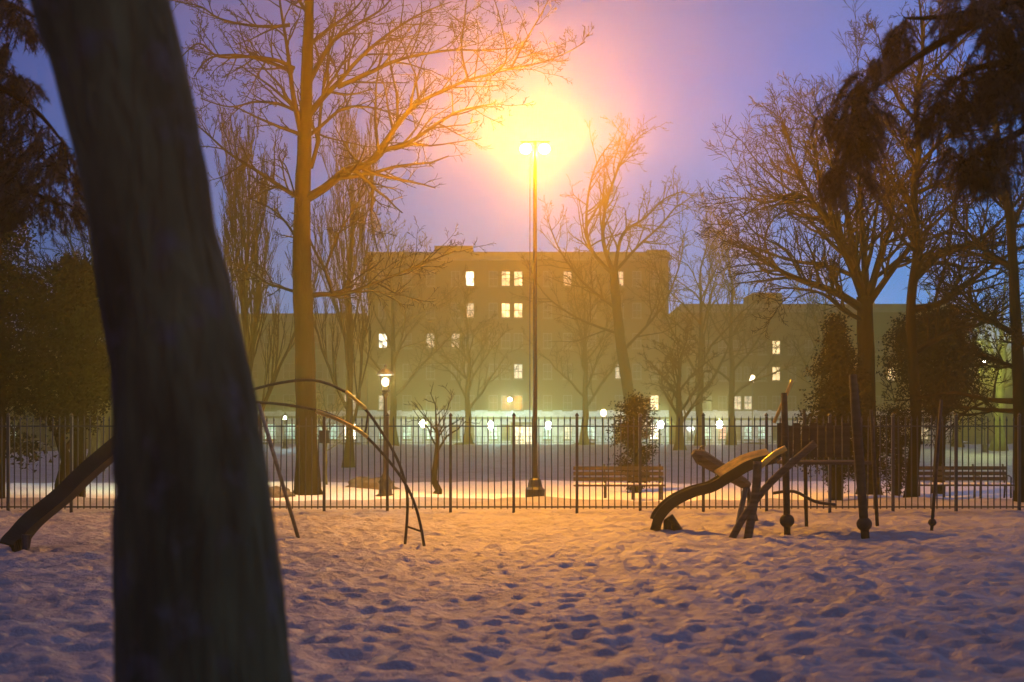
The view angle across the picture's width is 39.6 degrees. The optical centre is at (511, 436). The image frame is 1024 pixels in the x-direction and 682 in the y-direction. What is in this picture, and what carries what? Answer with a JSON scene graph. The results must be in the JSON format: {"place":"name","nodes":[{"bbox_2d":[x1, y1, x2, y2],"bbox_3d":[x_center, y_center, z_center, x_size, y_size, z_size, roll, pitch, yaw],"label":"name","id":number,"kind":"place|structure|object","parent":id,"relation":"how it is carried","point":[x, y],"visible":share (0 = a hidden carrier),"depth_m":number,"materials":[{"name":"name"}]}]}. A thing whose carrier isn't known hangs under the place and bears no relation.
{"place":"outdoors","nodes":[
{"label":"outdoors","id":0,"kind":"place"},
{"bbox_2d":[5,360,110,448],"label":"row house","id":1,"kind":"structure","parent":0,"point":[106,429],"depth_m":152.00,"materials":[{"name":"stone"}]},
{"bbox_2d":[5,480,1011,501],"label":"path","id":2,"kind":"structure","parent":0,"point":[517,494],"depth_m":39.15,"materials":[{"name":"snow"}]},
{"bbox_2d":[573,464,664,500],"bbox_3d":[2.586,1.181,34.364,2.248,1.010,0.640,0,0,0],"label":"park bench","id":3,"kind":"object","parent":2,"relation":"on","point":[605,479],"visible":0.73,"depth_m":34.53,"materials":[{"name":"brown wood"}]},
{"bbox_2d":[0,444,1023,681],"bbox_3d":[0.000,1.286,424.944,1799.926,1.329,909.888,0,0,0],"label":"snowy ground","id":4,"kind":"structure","parent":0,"point":[570,595],"depth_m":14.22,"materials":[{"name":"snow"}]},
{"bbox_2d":[5,315,56,472],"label":"evergreen tree","id":5,"kind":"object","parent":4,"relation":"on","point":[23,447],"visible":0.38,"depth_m":35.23,"materials":[{"name":"green plant"}]},
{"bbox_2d":[0,0,89,246],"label":"pine tree","id":6,"kind":"object","parent":4,"relation":"on","point":[15,189],"visible":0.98,"depth_m":10.75,"materials":[{"name":"green plant"}]},
{"bbox_2d":[0,148,96,498],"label":"evergreen tree","id":7,"kind":"object","parent":4,"relation":"on","point":[9,304],"visible":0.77,"depth_m":31.36,"materials":[{"name":"green plant"}]},
{"bbox_2d":[5,194,104,470],"bbox_3d":[-17.235,-4.285,57.784,9.294,11.821,6.604,0,0,0],"label":"bare tree","id":8,"kind":"object","parent":4,"relation":"on","point":[93,443],"visible":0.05,"depth_m":57.78,"materials":[{"name":"brown plant"}]},
{"bbox_2d":[0,438,111,551],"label":"playground slide","id":9,"kind":"object","parent":4,"relation":"on","point":[31,521],"visible":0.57,"depth_m":18.76,"materials":[{"name":"brown plastic"}]},
{"bbox_2d":[2,223,110,488],"bbox_3d":[-10.456,-1.606,33.241,5.014,6.642,4.153,0,0,0],"label":"bare tree","id":10,"kind":"object","parent":4,"relation":"on","point":[31,251],"visible":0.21,"depth_m":32.76,"materials":[{"name":"brown plant"}]},
{"bbox_2d":[5,250,110,496],"bbox_3d":[-9.929,-1.395,32.306,3.275,5.983,3.250,0,0,32],"label":"evergreen tree","id":11,"kind":"object","parent":4,"relation":"on","point":[84,314],"visible":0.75,"depth_m":32.03,"materials":[{"name":"green plant"}]},
{"bbox_2d":[29,0,293,681],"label":"leaning tree","id":12,"kind":"object","parent":4,"relation":"on","point":[198,594],"visible":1,"depth_m":3.88,"materials":[{"name":"brown plant"}]},
{"bbox_2d":[214,103,323,413],"bbox_3d":[-10.126,-6.179,58.144,4.999,15.578,3.267,0,0,0],"label":"bare tree","id":13,"kind":"object","parent":4,"relation":"on","point":[242,288],"visible":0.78,"depth_m":57.73,"materials":[{"name":"brown plant"}]},
{"bbox_2d":[271,486,288,497],"bbox_3d":[-5.954,1.462,35.504,0.779,0.458,0.594,0,0,0],"label":"rock","id":14,"kind":"object","parent":4,"relation":"on","point":[276,491],"visible":0.25,"depth_m":35.32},
{"bbox_2d":[239,313,367,444],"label":"apartment building","id":15,"kind":"structure","parent":4,"relation":"on","point":[282,393],"depth_m":150.50,"materials":[{"name":"stone"}]},
{"bbox_2d":[264,394,276,410],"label":"window","id":16,"kind":"structure","parent":15,"relation":"in","point":[272,398],"depth_m":150.71,"materials":[{"name":"brown glass"}]},
{"bbox_2d":[282,424,294,440],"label":"window","id":17,"kind":"structure","parent":15,"relation":"in","point":[289,433],"depth_m":150.71,"materials":[{"name":"glass"}]},
{"bbox_2d":[282,363,294,379],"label":"window","id":18,"kind":"structure","parent":15,"relation":"in","point":[288,368],"depth_m":150.71,"materials":[{"name":"brown glass"}]},
{"bbox_2d":[282,394,295,410],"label":"window","id":19,"kind":"structure","parent":15,"relation":"in","point":[286,397],"depth_m":150.71,"materials":[{"name":"brown glass"}]},
{"bbox_2d":[283,334,294,350],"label":"window","id":20,"kind":"structure","parent":15,"relation":"in","point":[287,336],"depth_m":150.71,"materials":[{"name":"brown glass"}]},
{"bbox_2d":[316,363,323,379],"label":"window","id":21,"kind":"structure","parent":15,"relation":"in","point":[319,366],"depth_m":150.71,"materials":[{"name":"brown glass"}]},
{"bbox_2d":[326,363,339,379],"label":"window","id":22,"kind":"structure","parent":15,"relation":"in","point":[337,364],"depth_m":150.71,"materials":[{"name":"brown glass"}]},
{"bbox_2d":[327,394,339,410],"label":"window","id":23,"kind":"structure","parent":15,"relation":"in","point":[330,397],"depth_m":150.71,"materials":[{"name":"brown glass"}]},
{"bbox_2d":[327,334,339,350],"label":"window","id":24,"kind":"structure","parent":15,"relation":"in","point":[329,337],"depth_m":150.71,"materials":[{"name":"brown glass"}]},
{"bbox_2d":[287,382,359,484],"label":"sapling","id":25,"kind":"object","parent":4,"relation":"on","point":[318,415],"visible":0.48,"depth_m":43.99,"materials":[{"name":"brown plant"}]},
{"bbox_2d":[255,378,424,545],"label":"climbing arch","id":26,"kind":"structure","parent":4,"relation":"on","point":[344,422],"depth_m":19.83,"materials":[{"name":"metal"}]},
{"bbox_2d":[311,87,384,467],"bbox_3d":[-7.827,-6.976,64.218,4.215,17.066,5.520,0,0,-30],"label":"bare tree","id":27,"kind":"object","parent":4,"relation":"on","point":[350,325],"visible":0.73,"depth_m":63.91,"materials":[{"name":"brown plant"}]},
{"bbox_2d":[345,476,399,489],"bbox_3d":[-4.003,1.482,41.004,1.726,0.648,0.866,0,0,0],"label":"rock","id":28,"kind":"object","parent":4,"relation":"on","point":[359,482],"visible":0.32,"depth_m":40.77,"materials":[{"name":"stone"}]},
{"bbox_2d":[171,0,594,494],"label":"bare tree","id":29,"kind":"object","parent":4,"relation":"on","point":[302,194],"visible":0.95,"depth_m":36.81,"materials":[{"name":"brown plant"}]},
{"bbox_2d":[375,364,393,495],"bbox_3d":[-3.073,-0.073,34.500,0.480,3.371,0.480,0,0,0],"label":"park lantern","id":30,"kind":"object","parent":4,"relation":"on","point":[385,370],"visible":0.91,"depth_m":34.44,"materials":[{"name":"black metal"}]},
{"bbox_2d":[344,210,479,445],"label":"bare tree","id":31,"kind":"object","parent":4,"relation":"on","point":[393,392],"visible":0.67,"depth_m":111.88,"materials":[{"name":"brown plant"}]},
{"bbox_2d":[404,382,479,493],"bbox_3d":[-1.879,0.154,37.961,1.892,3.223,1.515,0,0,18],"label":"bare tree","id":32,"kind":"object","parent":4,"relation":"on","point":[434,471],"visible":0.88,"depth_m":37.93,"materials":[{"name":"brown plant"}]},
{"bbox_2d":[411,275,527,444],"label":"bare tree","id":33,"kind":"object","parent":4,"relation":"on","point":[468,384],"visible":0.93,"depth_m":117.88,"materials":[{"name":"brown plant"}]},
{"bbox_2d":[0,413,1023,512],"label":"iron fence","id":34,"kind":"object","parent":4,"relation":"on","point":[576,426],"visible":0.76,"depth_m":28.19,"materials":[{"name":"metal"}]},
{"bbox_2d":[22,436,1012,451],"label":"railing","id":35,"kind":"object","parent":4,"relation":"on","point":[553,442],"visible":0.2,"depth_m":123.98,"materials":[{"name":"black metal"}]},
{"bbox_2d":[367,246,670,444],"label":"apartment building","id":36,"kind":"structure","parent":4,"relation":"on","point":[489,296],"depth_m":150.00,"materials":[{"name":"stone"}]},
{"bbox_2d":[377,333,387,348],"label":"window","id":37,"kind":"structure","parent":36,"relation":"in","point":[380,336],"depth_m":150.19,"materials":[{"name":"glass"}]},
{"bbox_2d":[402,424,412,440],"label":"window","id":38,"kind":"structure","parent":36,"relation":"in","point":[408,429],"depth_m":150.19,"materials":[{"name":"glass"}]},
{"bbox_2d":[402,395,412,410],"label":"window","id":39,"kind":"structure","parent":36,"relation":"in","point":[406,398],"depth_m":150.19,"materials":[{"name":"brown glass"}]},
{"bbox_2d":[402,364,412,379],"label":"window","id":40,"kind":"structure","parent":36,"relation":"in","point":[407,372],"depth_m":150.19,"materials":[{"name":"brown glass"}]},
{"bbox_2d":[402,333,412,348],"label":"window","id":41,"kind":"structure","parent":36,"relation":"in","point":[408,340],"depth_m":150.19,"materials":[{"name":"brown glass"}]},
{"bbox_2d":[425,395,434,410],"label":"window","id":42,"kind":"structure","parent":36,"relation":"in","point":[430,406],"depth_m":150.19,"materials":[{"name":"brown glass"}]},
{"bbox_2d":[425,364,435,379],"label":"window","id":43,"kind":"structure","parent":36,"relation":"in","point":[430,373],"depth_m":150.12,"materials":[{"name":"brown glass"}]},
{"bbox_2d":[426,271,435,286],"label":"window","id":44,"kind":"structure","parent":36,"relation":"in","point":[432,284],"depth_m":150.19,"materials":[{"name":"brown glass"}]},
{"bbox_2d":[450,271,459,286],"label":"window","id":45,"kind":"structure","parent":36,"relation":"in","point":[453,273],"depth_m":150.19,"materials":[{"name":"brown glass"}]},
{"bbox_2d":[450,395,460,410],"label":"window","id":46,"kind":"structure","parent":36,"relation":"in","point":[455,402],"depth_m":150.19,"materials":[{"name":"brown glass"}]},
{"bbox_2d":[465,271,474,286],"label":"window","id":47,"kind":"structure","parent":36,"relation":"in","point":[469,275],"depth_m":150.19,"materials":[{"name":"glass"}]},
{"bbox_2d":[488,395,498,410],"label":"window","id":48,"kind":"structure","parent":36,"relation":"in","point":[493,399],"depth_m":150.19,"materials":[{"name":"yellow glass"}]},
{"bbox_2d":[488,303,498,318],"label":"window","id":49,"kind":"structure","parent":36,"relation":"in","point":[492,306],"depth_m":150.19,"materials":[{"name":"brown glass"}]},
{"bbox_2d":[488,271,498,286],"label":"window","id":50,"kind":"structure","parent":36,"relation":"in","point":[493,278],"depth_m":150.19,"materials":[{"name":"brown glass"}]},
{"bbox_2d":[500,395,510,410],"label":"window","id":51,"kind":"structure","parent":36,"relation":"in","point":[505,404],"depth_m":150.19,"materials":[{"name":"yellow glass"}]},
{"bbox_2d":[500,333,510,348],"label":"window","id":52,"kind":"structure","parent":36,"relation":"in","point":[505,339],"depth_m":150.19,"materials":[{"name":"brown glass"}]},
{"bbox_2d":[500,303,510,318],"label":"window","id":53,"kind":"structure","parent":36,"relation":"in","point":[505,307],"depth_m":150.19,"materials":[{"name":"glass"}]},
{"bbox_2d":[500,271,510,286],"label":"window","id":54,"kind":"structure","parent":36,"relation":"in","point":[505,280],"depth_m":150.19,"materials":[{"name":"glass"}]},
{"bbox_2d":[501,364,510,379],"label":"window","id":55,"kind":"structure","parent":36,"relation":"in","point":[507,376],"depth_m":150.19,"materials":[{"name":"brown glass"}]},
{"bbox_2d":[513,395,523,410],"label":"window","id":56,"kind":"structure","parent":36,"relation":"in","point":[518,399],"depth_m":150.19,"materials":[{"name":"yellow glass"}]},
{"bbox_2d":[513,364,523,379],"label":"window","id":57,"kind":"structure","parent":36,"relation":"in","point":[518,374],"depth_m":150.19,"materials":[{"name":"glass"}]},
{"bbox_2d":[513,333,523,348],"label":"window","id":58,"kind":"structure","parent":36,"relation":"in","point":[518,338],"depth_m":150.19,"materials":[{"name":"brown glass"}]},
{"bbox_2d":[513,303,523,318],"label":"window","id":59,"kind":"structure","parent":36,"relation":"in","point":[518,307],"depth_m":150.19,"materials":[{"name":"glass"}]},
{"bbox_2d":[513,271,523,286],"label":"window","id":60,"kind":"structure","parent":36,"relation":"in","point":[517,282],"depth_m":150.19,"materials":[{"name":"glass"}]},
{"bbox_2d":[542,333,551,348],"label":"window","id":61,"kind":"structure","parent":36,"relation":"in","point":[547,337],"depth_m":150.19,"materials":[{"name":"brown glass"}]},
{"bbox_2d":[542,271,551,286],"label":"window","id":62,"kind":"structure","parent":36,"relation":"in","point":[545,273],"depth_m":150.19,"materials":[{"name":"brown glass"}]},
{"bbox_2d":[542,395,552,410],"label":"window","id":63,"kind":"structure","parent":36,"relation":"in","point":[547,399],"depth_m":150.19,"materials":[{"name":"brown glass"}]},
{"bbox_2d":[542,364,552,379],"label":"window","id":64,"kind":"structure","parent":36,"relation":"in","point":[547,368],"depth_m":150.12,"materials":[{"name":"beige glass"}]},
{"bbox_2d":[542,303,552,318],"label":"window","id":65,"kind":"structure","parent":36,"relation":"in","point":[546,315],"depth_m":150.19,"materials":[{"name":"beige glass"}]},
{"bbox_2d":[562,395,572,410],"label":"window","id":66,"kind":"structure","parent":36,"relation":"in","point":[567,399],"depth_m":150.19,"materials":[{"name":"beige glass"}]},
{"bbox_2d":[562,333,572,348],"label":"window","id":67,"kind":"structure","parent":36,"relation":"in","point":[565,338],"depth_m":150.12,"materials":[{"name":"beige glass"}]},
{"bbox_2d":[632,364,642,379],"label":"window","id":68,"kind":"structure","parent":36,"relation":"in","point":[636,368],"depth_m":150.19,"materials":[{"name":"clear glass"}]},
{"bbox_2d":[632,333,642,348],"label":"window","id":69,"kind":"structure","parent":36,"relation":"in","point":[636,344],"depth_m":150.19,"materials":[{"name":"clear glass"}]},
{"bbox_2d":[632,303,642,318],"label":"window","id":70,"kind":"structure","parent":36,"relation":"in","point":[636,307],"depth_m":150.19,"materials":[{"name":"clear glass"}]},
{"bbox_2d":[632,271,642,286],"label":"window","id":71,"kind":"structure","parent":36,"relation":"in","point":[636,275],"depth_m":150.19,"materials":[{"name":"clear glass"}]},
{"bbox_2d":[649,395,659,410],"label":"window","id":72,"kind":"structure","parent":36,"relation":"in","point":[656,397],"depth_m":150.19,"materials":[{"name":"glass"}]},
{"bbox_2d":[520,141,549,496],"bbox_3d":[0.527,-2.586,32.580,0.557,8.373,0.549,0,0,44],"label":"twin street lamp","id":73,"kind":"object","parent":4,"relation":"on","point":[544,148],"visible":0.91,"depth_m":32.55,"materials":[{"name":"black metal"}]},
{"bbox_2d":[521,244,635,444],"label":"bare tree","id":74,"kind":"object","parent":4,"relation":"on","point":[584,359],"visible":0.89,"depth_m":115.84,"materials":[{"name":"brown plant"}]},
{"bbox_2d":[497,112,716,434],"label":"old tree","id":75,"kind":"object","parent":4,"relation":"on","point":[611,269],"visible":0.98,"depth_m":101.74,"materials":[{"name":"brown plant"}]},
{"bbox_2d":[605,389,668,492],"bbox_3d":[3.251,0.228,38.014,1.593,3.032,1.808,0,0,-39],"label":"evergreen shrub","id":76,"kind":"object","parent":4,"relation":"on","point":[633,404],"visible":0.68,"depth_m":37.90,"materials":[{"name":"green plant"}]},
{"bbox_2d":[637,320,724,449],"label":"bare tree","id":77,"kind":"object","parent":4,"relation":"on","point":[679,408],"visible":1,"depth_m":94.83,"materials":[{"name":"brown plant"}]},
{"bbox_2d":[622,199,780,445],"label":"bare tree","id":78,"kind":"object","parent":4,"relation":"on","point":[701,346],"visible":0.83,"depth_m":111.81,"materials":[{"name":"brown plant"}]},
{"bbox_2d":[691,445,758,521],"bbox_3d":[3.775,0.889,25.066,1.245,1.464,0.425,0,0,0],"label":"seesaw","id":79,"kind":"object","parent":4,"relation":"on","point":[705,459],"visible":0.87,"depth_m":25.00,"materials":[{"name":"brown wood"}]},
{"bbox_2d":[646,206,817,444],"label":"bare tree","id":80,"kind":"object","parent":4,"relation":"on","point":[732,395],"visible":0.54,"depth_m":117.87,"materials":[{"name":"brown plant"}]},
{"bbox_2d":[650,374,878,538],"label":"play tower","id":81,"kind":"structure","parent":4,"relation":"on","point":[756,461],"depth_m":22.35,"materials":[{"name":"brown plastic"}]},
{"bbox_2d":[669,293,958,444],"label":"apartment building","id":82,"kind":"structure","parent":4,"relation":"on","point":[768,390],"depth_m":151.00,"materials":[{"name":"beige stone"}]},
{"bbox_2d":[702,396,712,410],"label":"window","id":83,"kind":"structure","parent":82,"relation":"in","point":[707,406],"depth_m":151.22,"materials":[{"name":"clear glass"}]},
{"bbox_2d":[717,396,727,410],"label":"window","id":84,"kind":"structure","parent":82,"relation":"in","point":[722,400],"depth_m":151.22,"materials":[{"name":"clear glass"}]},
{"bbox_2d":[717,340,727,355],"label":"window","id":85,"kind":"structure","parent":82,"relation":"in","point":[721,345],"depth_m":151.22,"materials":[{"name":"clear glass"}]},
{"bbox_2d":[718,367,727,381],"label":"window","id":86,"kind":"structure","parent":82,"relation":"in","point":[722,369],"depth_m":151.22,"materials":[{"name":"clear glass"}]},
{"bbox_2d":[734,396,742,410],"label":"window","id":87,"kind":"structure","parent":82,"relation":"in","point":[738,399],"depth_m":151.22,"materials":[{"name":"glass"}]},
{"bbox_2d":[735,367,742,381],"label":"window","id":88,"kind":"structure","parent":82,"relation":"in","point":[738,372],"depth_m":151.22,"materials":[{"name":"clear glass"}]},
{"bbox_2d":[743,396,753,410],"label":"window","id":89,"kind":"structure","parent":82,"relation":"in","point":[747,399],"depth_m":151.22,"materials":[{"name":"glass"}]},
{"bbox_2d":[757,396,767,410],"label":"window","id":90,"kind":"structure","parent":82,"relation":"in","point":[761,399],"depth_m":151.22,"materials":[{"name":"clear glass"}]},
{"bbox_2d":[771,396,780,410],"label":"window","id":91,"kind":"structure","parent":82,"relation":"in","point":[776,400],"depth_m":151.22,"materials":[{"name":"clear glass"}]},
{"bbox_2d":[771,367,781,381],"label":"window","id":92,"kind":"structure","parent":82,"relation":"in","point":[776,377],"depth_m":151.22,"materials":[{"name":"glass"}]},
{"bbox_2d":[771,340,781,355],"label":"window","id":93,"kind":"structure","parent":82,"relation":"in","point":[778,353],"depth_m":151.22,"materials":[{"name":"glass"}]},
{"bbox_2d":[787,367,797,381],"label":"window","id":94,"kind":"structure","parent":82,"relation":"in","point":[791,376],"depth_m":151.22,"materials":[{"name":"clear glass"}]},
{"bbox_2d":[788,396,797,410],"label":"window","id":95,"kind":"structure","parent":82,"relation":"in","point":[791,399],"depth_m":151.22,"materials":[{"name":"brown glass"}]},
{"bbox_2d":[875,340,884,355],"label":"window","id":96,"kind":"structure","parent":82,"relation":"in","point":[878,346],"depth_m":151.22,"materials":[{"name":"brown glass"}]},
{"bbox_2d":[776,271,875,406],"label":"bare tree","id":97,"kind":"object","parent":4,"relation":"on","point":[809,301],"visible":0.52,"depth_m":111.35,"materials":[{"name":"brown plant"}]},
{"bbox_2d":[780,310,897,499],"bbox_3d":[7.526,-0.670,32.863,2.821,4.558,2.755,0,0,0],"label":"evergreen tree","id":98,"kind":"object","parent":4,"relation":"on","point":[837,364],"visible":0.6,"depth_m":32.77,"materials":[{"name":"green plant"}]},
{"bbox_2d":[689,0,1012,494],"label":"bare tree","id":99,"kind":"object","parent":4,"relation":"on","point":[848,248],"visible":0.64,"depth_m":35.98,"materials":[{"name":"brown plant"}]},
{"bbox_2d":[865,402,927,495],"bbox_3d":[9.725,0.401,35.986,1.829,2.775,1.757,0,0,35],"label":"evergreen shrub","id":100,"kind":"object","parent":4,"relation":"on","point":[901,446],"visible":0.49,"depth_m":35.92,"materials":[{"name":"green plant"}]},
{"bbox_2d":[803,0,1023,219],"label":"pine tree","id":101,"kind":"object","parent":4,"relation":"on","point":[999,86],"visible":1,"depth_m":8.96,"materials":[{"name":"green plant"}]},
{"bbox_2d":[844,0,1023,497],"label":"bare tree","id":102,"kind":"object","parent":4,"relation":"on","point":[913,214],"visible":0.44,"depth_m":32.89,"materials":[{"name":"brown plant"}]},
{"bbox_2d":[928,399,942,530],"bbox_3d":[6.730,0.503,22.600,0.228,2.179,0.130,0,0,0],"label":"ball post","id":103,"kind":"object","parent":4,"relation":"on","point":[932,522],"visible":0.96,"depth_m":22.58,"materials":[{"name":"metal"}]},
{"bbox_2d":[876,302,1000,493],"bbox_3d":[11.209,-0.972,37.491,3.227,5.250,3.084,0,0,0],"label":"evergreen tree","id":104,"kind":"object","parent":4,"relation":"on","point":[941,351],"visible":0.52,"depth_m":37.17,"materials":[{"name":"green plant"}]},
{"bbox_2d":[875,14,1023,501],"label":"bare tree","id":105,"kind":"object","parent":4,"relation":"on","point":[1014,328],"visible":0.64,"depth_m":30.51,"materials":[{"name":"brown plant"}]},
{"bbox_2d":[918,278,996,446],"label":"bare tree","id":106,"kind":"object","parent":4,"relation":"on","point":[959,435],"visible":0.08,"depth_m":104.85,"materials":[{"name":"brown plant"}]},
{"bbox_2d":[918,464,1011,497],"bbox_3d":[10.956,1.183,34.664,2.435,1.010,0.640,0,0,0],"label":"park bench","id":107,"kind":"object","parent":4,"relation":"on","point":[1003,473],"visible":0.6,"depth_m":34.83,"materials":[{"name":"brown wood"}]},
{"bbox_2d":[982,361,986,451],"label":"park lantern","id":108,"kind":"object","parent":4,"relation":"on","point":[984,446],"visible":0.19,"depth_m":89.95,"materials":[{"name":"black metal"}]},
{"bbox_2d":[974,270,1023,450],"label":"bare tree","id":109,"kind":"object","parent":4,"relation":"on","point":[1000,391],"visible":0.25,"depth_m":94.81,"materials":[{"name":"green plant"}]},
{"bbox_2d":[0,0,1023,364],"label":"sky","id":110,"kind":"structure","parent":0,"point":[688,64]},
{"bbox_2d":[960,367,1012,443],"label":"row house","id":111,"kind":"structure","parent":0,"point":[1008,392],"depth_m":152.00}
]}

